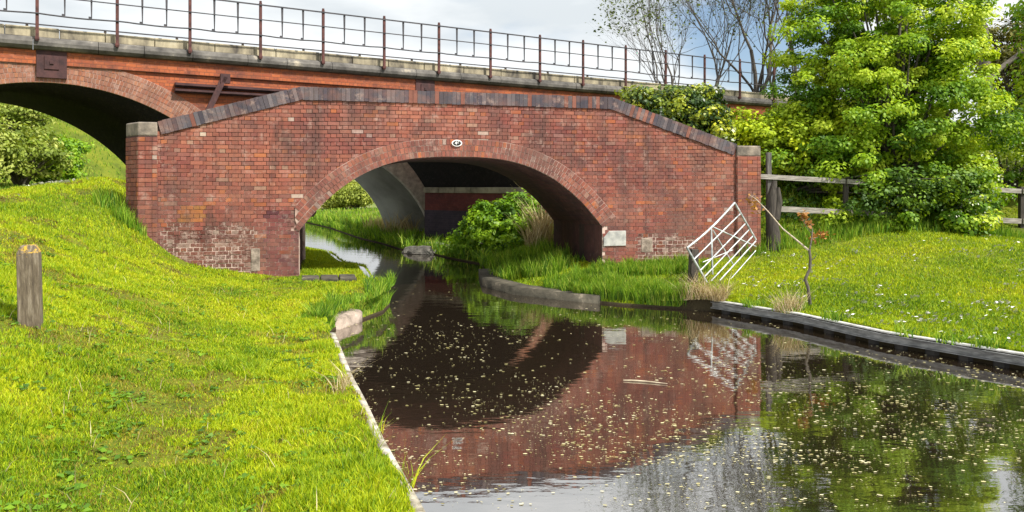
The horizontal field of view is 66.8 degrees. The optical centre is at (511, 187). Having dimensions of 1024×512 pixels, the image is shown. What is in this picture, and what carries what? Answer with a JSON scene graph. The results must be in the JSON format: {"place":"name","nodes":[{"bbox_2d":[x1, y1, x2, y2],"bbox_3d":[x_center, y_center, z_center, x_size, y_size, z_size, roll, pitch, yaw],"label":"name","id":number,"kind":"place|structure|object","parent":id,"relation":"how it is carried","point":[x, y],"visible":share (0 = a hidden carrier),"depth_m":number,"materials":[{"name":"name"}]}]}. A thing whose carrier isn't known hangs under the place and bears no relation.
{"place":"outdoors","nodes":[
{"label":"outdoors","id":0,"kind":"place"},
{"bbox_2d":[298,285,351,330],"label":"water grass","id":1,"kind":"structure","parent":0,"point":[315,307],"depth_m":10.89,"materials":[{"name":"green plant"}]},
{"bbox_2d":[0,103,1023,511],"bbox_3d":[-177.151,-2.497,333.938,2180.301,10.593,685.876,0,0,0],"label":"ground","id":2,"kind":"structure","parent":0,"point":[688,305],"depth_m":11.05,"materials":[{"name":"green plant"}]},
{"bbox_2d":[0,112,37,180],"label":"embankment bush","id":3,"kind":"object","parent":2,"relation":"on","point":[12,150],"visible":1,"depth_m":33.97,"materials":[{"name":"green plant"}]},
{"bbox_2d":[0,103,57,129],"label":"embankment bush","id":4,"kind":"object","parent":2,"relation":"on","point":[22,115],"visible":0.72,"depth_m":46.52,"materials":[{"name":"green plant"}]},
{"bbox_2d":[16,244,42,328],"bbox_3d":[-4.284,0.995,6.896,0.172,0.965,0.172,-1,1,-22],"label":"wooden post","id":5,"kind":"object","parent":2,"relation":"on","point":[29,285],"visible":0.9,"depth_m":6.82,"materials":[{"name":"brown wood"}]},
{"bbox_2d":[0,121,77,185],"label":"embankment bush","id":6,"kind":"object","parent":2,"relation":"on","point":[47,154],"visible":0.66,"depth_m":35.81,"materials":[{"name":"green plant"}]},
{"bbox_2d":[23,178,88,186],"bbox_3d":[-9.352,-0.091,15.485,1.394,0.215,0.939,0,0,0],"label":"kerb","id":7,"kind":"object","parent":2,"relation":"on","point":[50,182],"visible":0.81,"depth_m":15.46,"materials":[{"name":"white paint"}]},
{"bbox_2d":[26,134,94,154],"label":"embankment bush","id":8,"kind":"object","parent":2,"relation":"on","point":[79,144],"visible":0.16,"depth_m":45.83,"materials":[{"name":"green plant"}]},
{"bbox_2d":[32,134,90,183],"bbox_3d":[-22.404,-1.147,37.945,3.239,3.064,2.476,0,0,0],"label":"embankment bush","id":9,"kind":"object","parent":2,"relation":"on","point":[75,172],"visible":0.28,"depth_m":37.72,"materials":[{"name":"green plant"}]},
{"bbox_2d":[0,232,401,511],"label":"turf weeds","id":10,"kind":"object","parent":2,"relation":"on","point":[82,485],"visible":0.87,"depth_m":5.51,"materials":[{"name":"green plant"}]},
{"bbox_2d":[0,250,409,511],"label":"dead stems","id":11,"kind":"object","parent":2,"relation":"on","point":[190,408],"visible":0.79,"depth_m":5.66,"materials":[{"name":"plant"}]},
{"bbox_2d":[67,263,354,471],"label":"dandelions","id":12,"kind":"object","parent":2,"relation":"on","point":[69,415],"visible":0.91,"depth_m":7.01,"materials":[{"name":"plant"}]},
{"bbox_2d":[301,275,319,280],"bbox_3d":[-3.767,1.837,14.490,0.330,0.325,0.710,0,0,-14],"label":"threshold stone","id":13,"kind":"object","parent":2,"relation":"on","point":[309,277],"visible":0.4,"depth_m":14.39,"materials":[{"name":"concrete"}]},
{"bbox_2d":[320,275,338,281],"bbox_3d":[-3.412,1.833,14.490,0.320,0.335,0.708,0,0,-14],"label":"threshold stone","id":14,"kind":"object","parent":2,"relation":"on","point":[326,278],"visible":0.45,"depth_m":14.21,"materials":[{"name":"concrete"}]},
{"bbox_2d":[319,190,352,209],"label":"bush","id":15,"kind":"object","parent":2,"relation":"on","point":[330,203],"visible":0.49,"depth_m":59.20,"materials":[{"name":"green plant"}]},
{"bbox_2d":[302,246,370,273],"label":"grass","id":16,"kind":"structure","parent":2,"relation":"on","point":[315,258],"depth_m":17.15,"materials":[{"name":"green plant"}]},
{"bbox_2d":[300,276,394,329],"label":"bank grass","id":17,"kind":"structure","parent":2,"relation":"on","point":[356,298],"depth_m":12.38,"materials":[{"name":"green plant"}]},
{"bbox_2d":[339,274,356,281],"bbox_3d":[-3.072,1.827,14.490,0.302,0.345,0.703,0,0,-14],"label":"threshold stone","id":18,"kind":"object","parent":2,"relation":"on","point":[347,277],"visible":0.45,"depth_m":14.22,"materials":[{"name":"stone"}]},
{"bbox_2d":[335,308,361,329],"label":"coping block","id":19,"kind":"structure","parent":2,"relation":"on","point":[349,318],"depth_m":11.75,"materials":[{"name":"concrete"}]},
{"bbox_2d":[312,354,387,394],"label":"water grass","id":20,"kind":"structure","parent":2,"relation":"on","point":[345,381],"depth_m":6.70,"materials":[{"name":"beige plant"}]},
{"bbox_2d":[344,180,357,188],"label":"willow tree","id":21,"kind":"object","parent":2,"relation":"on","point":[353,181],"visible":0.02,"depth_m":96.37,"materials":[{"name":"green plant"}]},
{"bbox_2d":[334,183,374,208],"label":"bush","id":22,"kind":"object","parent":2,"relation":"on","point":[356,196],"visible":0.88,"depth_m":58.42,"materials":[{"name":"green plant"}]},
{"bbox_2d":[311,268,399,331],"bbox_3d":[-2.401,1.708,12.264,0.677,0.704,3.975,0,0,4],"label":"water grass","id":23,"kind":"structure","parent":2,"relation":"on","point":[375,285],"depth_m":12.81,"materials":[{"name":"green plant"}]},
{"bbox_2d":[330,332,424,511],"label":"canal edging","id":24,"kind":"object","parent":2,"relation":"on","point":[416,504],"visible":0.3,"depth_m":5.71,"materials":[{"name":"grey concrete"}]},
{"bbox_2d":[354,162,424,230],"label":"concrete bridge","id":25,"kind":"structure","parent":2,"relation":"on","point":[393,189],"depth_m":30.94,"materials":[{"name":"grey concrete"}]},
{"bbox_2d":[358,212,423,232],"bbox_3d":[-4.770,1.305,32.267,2.989,1.435,5.391,0,0,-17],"label":"pale sedge","id":26,"kind":"object","parent":2,"relation":"on","point":[401,224],"visible":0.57,"depth_m":31.01,"materials":[{"name":"green plant"}]},
{"bbox_2d":[335,401,447,503],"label":"water grass","id":27,"kind":"structure","parent":2,"relation":"on","point":[413,481],"depth_m":4.69,"materials":[{"name":"green plant"}]},
{"bbox_2d":[307,211,498,268],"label":"bank reeds","id":28,"kind":"object","parent":2,"relation":"on","point":[481,256],"visible":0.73,"depth_m":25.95,"materials":[{"name":"green plant"}]},
{"bbox_2d":[402,246,415,253],"bbox_3d":[-3.210,2.064,24.915,0.682,0.366,0.921,0,0,-8],"label":"boulder","id":29,"kind":"object","parent":2,"relation":"on","point":[405,250],"visible":0.27,"depth_m":24.74,"materials":[{"name":"grey stone"}]},
{"bbox_2d":[408,245,435,254],"bbox_3d":[-2.772,2.072,24.546,1.035,0.451,0.887,0,0,-16],"label":"boulder","id":30,"kind":"object","parent":2,"relation":"on","point":[423,250],"visible":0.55,"depth_m":24.29,"materials":[{"name":"grey stone"}]},
{"bbox_2d":[0,24,849,236],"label":"railway viaduct","id":31,"kind":"object","parent":2,"relation":"on","point":[103,89],"visible":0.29,"depth_m":20.76,"materials":[{"name":"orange brick"}]},
{"bbox_2d":[0,20,723,87],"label":"pipe handrail","id":32,"kind":"object","parent":31,"relation":"on","point":[242,44],"visible":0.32,"depth_m":26.64,"materials":[{"name":"metal"}]},
{"bbox_2d":[0,0,841,101],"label":"iron railing","id":33,"kind":"object","parent":31,"relation":"on","point":[384,47],"visible":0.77,"depth_m":22.51,"materials":[{"name":"black metal"}]},
{"bbox_2d":[126,86,760,276],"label":"brick bridge","id":34,"kind":"structure","parent":2,"relation":"on","point":[251,185],"depth_m":15.34,"materials":[{"name":"brick"}]},
{"bbox_2d":[0,103,960,274],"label":"bank grass","id":35,"kind":"structure","parent":2,"relation":"on","point":[353,215],"depth_m":26.57,"materials":[{"name":"green plant"}]},
{"bbox_2d":[441,188,544,256],"bbox_3d":[-0.381,1.033,22.279,2.716,2.042,3.820,0,0,-42],"label":"alder bush","id":36,"kind":"object","parent":2,"relation":"on","point":[480,224],"visible":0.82,"depth_m":21.59,"materials":[{"name":"green plant"}]},
{"bbox_2d":[485,236,573,280],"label":"long grass","id":37,"kind":"structure","parent":2,"relation":"on","point":[529,266],"depth_m":17.20,"materials":[{"name":"green plant"}]},
{"bbox_2d":[506,188,553,247],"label":"dry reeds","id":38,"kind":"object","parent":2,"relation":"on","point":[542,226],"visible":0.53,"depth_m":20.61,"materials":[{"name":"beige plant"}]},
{"bbox_2d":[479,269,600,303],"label":"canal wall","id":39,"kind":"structure","parent":2,"relation":"on","point":[491,281],"depth_m":14.98,"materials":[{"name":"concrete"}]},
{"bbox_2d":[90,182,1023,256],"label":"verge grass","id":40,"kind":"structure","parent":2,"relation":"on","point":[125,217],"depth_m":17.00,"materials":[{"name":"green plant"}]},
{"bbox_2d":[592,0,705,82],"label":"young tree","id":41,"kind":"object","parent":2,"relation":"on","point":[643,21],"visible":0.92,"depth_m":33.73,"materials":[{"name":"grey plant"}]},
{"bbox_2d":[614,82,740,143],"bbox_3d":[4.270,-1.232,20.164,3.125,3.128,3.439,0,0,0],"label":"laurel bush","id":42,"kind":"object","parent":2,"relation":"on","point":[697,107],"visible":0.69,"depth_m":19.61,"materials":[{"name":"green plant"}]},
{"bbox_2d":[586,0,778,86],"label":"young tree","id":43,"kind":"object","parent":2,"relation":"on","point":[682,45],"visible":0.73,"depth_m":34.96,"materials":[{"name":"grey plant"}]},
{"bbox_2d":[612,0,767,87],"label":"young tree","id":44,"kind":"object","parent":2,"relation":"on","point":[733,29],"visible":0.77,"depth_m":34.47,"materials":[{"name":"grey plant"}]},
{"bbox_2d":[688,249,698,282],"bbox_3d":[3.383,1.644,14.514,0.150,0.970,0.120,3,-1,-17],"label":"gate post","id":45,"kind":"object","parent":2,"relation":"on","point":[692,269],"visible":0.56,"depth_m":14.46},
{"bbox_2d":[666,266,743,301],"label":"withered reeds","id":46,"kind":"object","parent":2,"relation":"on","point":[722,295],"visible":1,"depth_m":13.14,"materials":[{"name":"beige plant"}]},
{"bbox_2d":[686,202,756,281],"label":"metal gate","id":47,"kind":"structure","parent":2,"relation":"on","point":[723,246],"depth_m":14.69,"materials":[{"name":"metal"}]},
{"bbox_2d":[504,180,1023,351],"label":"grass","id":48,"kind":"structure","parent":2,"relation":"on","point":[843,301],"depth_m":13.35,"materials":[{"name":"green plant"}]},
{"bbox_2d":[765,180,782,251],"bbox_3d":[5.698,0.679,16.927,0.368,1.666,0.374,0,0,38],"label":"wooden post","id":49,"kind":"object","parent":2,"relation":"on","point":[774,201],"visible":0.9,"depth_m":16.86,"materials":[{"name":"grey wood"}]},
{"bbox_2d":[743,0,804,92],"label":"young tree","id":50,"kind":"object","parent":2,"relation":"on","point":[784,29],"visible":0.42,"depth_m":34.37,"materials":[{"name":"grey plant"}]},
{"bbox_2d":[687,0,869,94],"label":"bare tree","id":51,"kind":"object","parent":2,"relation":"on","point":[765,13],"visible":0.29,"depth_m":34.83,"materials":[{"name":"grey plant"}]},
{"bbox_2d":[640,0,928,92],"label":"bare tree","id":52,"kind":"object","parent":2,"relation":"on","point":[759,82],"visible":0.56,"depth_m":32.79,"materials":[{"name":"grey plant"}]},
{"bbox_2d":[739,193,834,305],"bbox_3d":[4.816,1.071,13.742,0.687,1.910,3.240,0,0,0],"label":"bent sapling","id":53,"kind":"object","parent":2,"relation":"on","point":[813,236],"visible":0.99,"depth_m":12.38,"materials":[{"name":"brown plant"}]},
{"bbox_2d":[757,286,817,313],"bbox_3d":[4.344,1.709,12.007,1.109,0.448,0.901,0,0,0],"label":"edge sedge","id":54,"kind":"object","parent":2,"relation":"on","point":[790,301],"visible":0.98,"depth_m":11.91,"materials":[{"name":"beige plant"}]},
{"bbox_2d":[717,96,875,180],"bbox_3d":[8.263,-1.304,20.574,6.771,2.304,3.842,0,0,-38],"label":"elder bush","id":55,"kind":"object","parent":2,"relation":"on","point":[761,133],"visible":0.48,"depth_m":18.84,"materials":[{"name":"green plant"}]},
{"bbox_2d":[711,300,1023,367],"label":"steel piling","id":56,"kind":"object","parent":2,"relation":"on","point":[1005,359],"visible":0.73,"depth_m":10.24,"materials":[{"name":"grey metal"}]},
{"bbox_2d":[741,296,1010,348],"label":"edge weeds","id":57,"kind":"object","parent":2,"relation":"on","point":[912,332],"visible":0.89,"depth_m":9.94,"materials":[{"name":"green plant"}]},
{"bbox_2d":[734,235,1023,347],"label":"daisies","id":58,"kind":"object","parent":2,"relation":"on","point":[927,312],"visible":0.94,"depth_m":12.02,"materials":[{"name":"white plant"}]},
{"bbox_2d":[761,144,1002,232],"bbox_3d":[8.339,-0.129,18.198,5.324,2.279,3.244,0,0,22],"label":"bramble thicket","id":59,"kind":"object","parent":2,"relation":"on","point":[925,190],"visible":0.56,"depth_m":17.16,"materials":[{"name":"green plant"}]},
{"bbox_2d":[759,0,1023,231],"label":"hawthorn","id":60,"kind":"object","parent":2,"relation":"on","point":[894,74],"visible":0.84,"depth_m":18.17,"materials":[{"name":"green plant"}]},
{"bbox_2d":[760,153,1023,236],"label":"rail fence","id":61,"kind":"object","parent":2,"relation":"on","point":[768,176],"visible":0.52,"depth_m":17.45,"materials":[{"name":"grey wood"}]},
{"bbox_2d":[802,0,1023,131],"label":"bare tree","id":62,"kind":"object","parent":2,"relation":"on","point":[1009,61],"visible":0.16,"depth_m":27.50,"materials":[{"name":"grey plant"}]},
{"bbox_2d":[926,151,1005,236],"bbox_3d":[10.155,0.183,17.313,1.794,2.022,1.536,0,0,-41],"label":"flowering thorn","id":63,"kind":"object","parent":2,"relation":"on","point":[985,225],"visible":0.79,"depth_m":16.98,"materials":[{"name":"green plant"}]},
{"bbox_2d":[951,126,1023,204],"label":"flowering thorn","id":64,"kind":"object","parent":2,"relation":"on","point":[1015,181],"visible":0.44,"depth_m":19.95,"materials":[{"name":"green plant"}]},
{"bbox_2d":[965,1,1023,111],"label":"bronze tree","id":65,"kind":"object","parent":2,"relation":"on","point":[1006,54],"visible":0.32,"depth_m":29.20,"materials":[{"name":"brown plant"}]},
{"bbox_2d":[969,100,1023,144],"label":"yew tree","id":66,"kind":"object","parent":2,"relation":"on","point":[995,124],"visible":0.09,"depth_m":25.46,"materials":[{"name":"green plant"}]},
{"bbox_2d":[999,0,1023,146],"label":"field maple","id":67,"kind":"object","parent":2,"relation":"on","point":[1019,90],"visible":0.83,"depth_m":20.84,"materials":[{"name":"green plant"}]},
{"bbox_2d":[0,0,1023,124],"label":"sky","id":68,"kind":"structure","parent":0,"point":[552,19],"materials":[{"name":"white"}]},
{"bbox_2d":[542,251,713,306],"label":"long grass","id":69,"kind":"structure","parent":0,"point":[605,281],"depth_m":14.50,"materials":[{"name":"green plant"}]},
{"bbox_2d":[305,222,1023,511],"bbox_3d":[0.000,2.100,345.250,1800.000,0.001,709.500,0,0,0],"label":"water","id":70,"kind":"structure","parent":0,"point":[428,287],"depth_m":7.39,"materials":[{"name":"black liquid"}]},
{"bbox_2d":[623,380,666,383],"bbox_3d":[1.434,2.090,8.344,0.474,0.019,0.035,0,0,18],"label":"floating stick","id":71,"kind":"object","parent":70,"relation":"on","point":[644,381],"visible":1,"depth_m":8.36,"materials":[{"name":"beige wood"}]},
{"bbox_2d":[340,288,1023,508],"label":"floating petals","id":72,"kind":"object","parent":70,"relation":"on","point":[720,431],"visible":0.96,"depth_m":6.65,"materials":[{"name":"beige plant"}]}
]}

